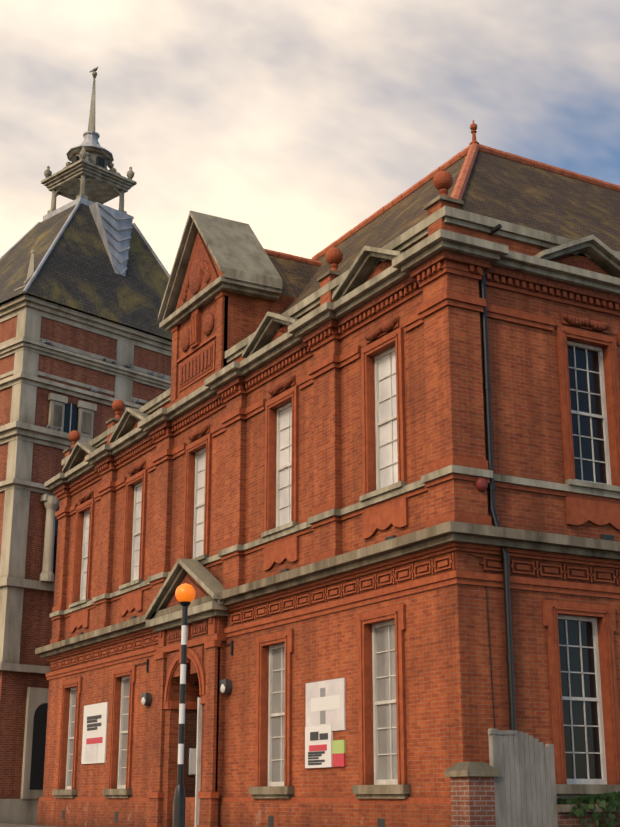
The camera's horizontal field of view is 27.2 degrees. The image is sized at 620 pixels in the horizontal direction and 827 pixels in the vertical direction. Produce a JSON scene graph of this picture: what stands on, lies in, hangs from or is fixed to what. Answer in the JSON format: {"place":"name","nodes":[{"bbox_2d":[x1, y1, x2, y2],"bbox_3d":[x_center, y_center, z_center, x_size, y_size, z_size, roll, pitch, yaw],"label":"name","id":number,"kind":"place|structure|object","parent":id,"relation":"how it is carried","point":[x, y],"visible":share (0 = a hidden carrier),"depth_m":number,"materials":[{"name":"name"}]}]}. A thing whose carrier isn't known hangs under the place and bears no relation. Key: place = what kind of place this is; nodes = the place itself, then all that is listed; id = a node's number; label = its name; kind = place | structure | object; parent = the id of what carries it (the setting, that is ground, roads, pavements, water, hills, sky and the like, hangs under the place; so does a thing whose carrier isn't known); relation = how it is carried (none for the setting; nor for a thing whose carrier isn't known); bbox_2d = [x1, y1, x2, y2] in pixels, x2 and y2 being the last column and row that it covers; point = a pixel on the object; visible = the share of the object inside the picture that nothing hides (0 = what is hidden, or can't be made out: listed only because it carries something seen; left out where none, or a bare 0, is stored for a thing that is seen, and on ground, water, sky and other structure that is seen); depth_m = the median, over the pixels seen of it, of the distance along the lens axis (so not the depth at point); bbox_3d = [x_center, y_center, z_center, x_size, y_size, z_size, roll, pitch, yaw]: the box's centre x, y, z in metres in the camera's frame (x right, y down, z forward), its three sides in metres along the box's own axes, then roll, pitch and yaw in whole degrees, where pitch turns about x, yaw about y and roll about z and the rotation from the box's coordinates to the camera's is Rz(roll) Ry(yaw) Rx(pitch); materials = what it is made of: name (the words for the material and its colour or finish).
{"place":"outdoors","nodes":[
{"label":"outdoors","id":0,"kind":"place"},
{"bbox_2d":[0,823,56,826],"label":"pavement","id":1,"kind":"structure","parent":0,"point":[10,825],"depth_m":39.33,"materials":[{"name":"grey concrete"}]},
{"bbox_2d":[0,71,171,824],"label":"tower","id":2,"kind":"structure","parent":1,"relation":"on","point":[84,276],"depth_m":48.27,"materials":[{"name":"brick"}]},
{"bbox_2d":[41,67,164,430],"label":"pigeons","id":3,"kind":"object","parent":2,"relation":"on","point":[104,359],"visible":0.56,"depth_m":49.96,"materials":[{"name":"grey"}]},
{"bbox_2d":[35,171,619,826],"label":"brick building","id":4,"kind":"structure","parent":1,"relation":"on","point":[335,569],"depth_m":25.49,"materials":[{"name":"red brick"}]},
{"bbox_2d":[145,558,229,826],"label":"entrance portal","id":5,"kind":"object","parent":4,"relation":"attached to","point":[203,775],"visible":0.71,"depth_m":31.25,"materials":[{"name":"red brick"}]},
{"bbox_2d":[158,210,321,405],"bbox_3d":[-1.482,-2.717,35.139,4.108,5.280,4.040,9,-19,-28],"label":"gabled dormer","id":6,"kind":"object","parent":4,"relation":"attached to","point":[231,283],"depth_m":33.97,"materials":[{"name":"red brick"}]},
{"bbox_2d":[81,224,515,767],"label":"wall fixtures","id":7,"kind":"object","parent":4,"relation":"attached to","point":[325,710],"visible":0.81,"depth_m":25.26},
{"bbox_2d":[65,341,611,788],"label":"windows","id":8,"kind":"structure","parent":4,"relation":"in","point":[585,756],"depth_m":25.35,"materials":[{"name":"white glass"}]},
{"bbox_2d":[281,120,619,313],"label":"roof","id":9,"kind":"structure","parent":4,"relation":"on","point":[490,182],"depth_m":31.14,"materials":[{"name":"tile"}]},
{"bbox_2d":[0,0,619,273],"label":"sky","id":10,"kind":"structure","parent":0,"point":[296,122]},
{"bbox_3d":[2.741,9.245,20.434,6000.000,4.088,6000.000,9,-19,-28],"label":"ground","id":11,"kind":"structure","parent":0,"visible":0},
{"bbox_2d":[173,583,195,826],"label":"belisha beacon","id":12,"kind":"object","parent":11,"relation":"on","point":[185,593],"visible":1,"depth_m":18.49,"materials":[{"name":"black metal"}]},
{"bbox_2d":[445,728,619,826],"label":"boundary wall","id":13,"kind":"structure","parent":11,"relation":"on","point":[513,784],"depth_m":20.68,"materials":[{"name":"brick"}]},
{"bbox_2d":[557,791,619,826],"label":"hedge","id":14,"kind":"object","parent":13,"relation":"attached to","point":[610,798],"visible":1,"depth_m":21.30,"materials":[{"name":"green plant"}]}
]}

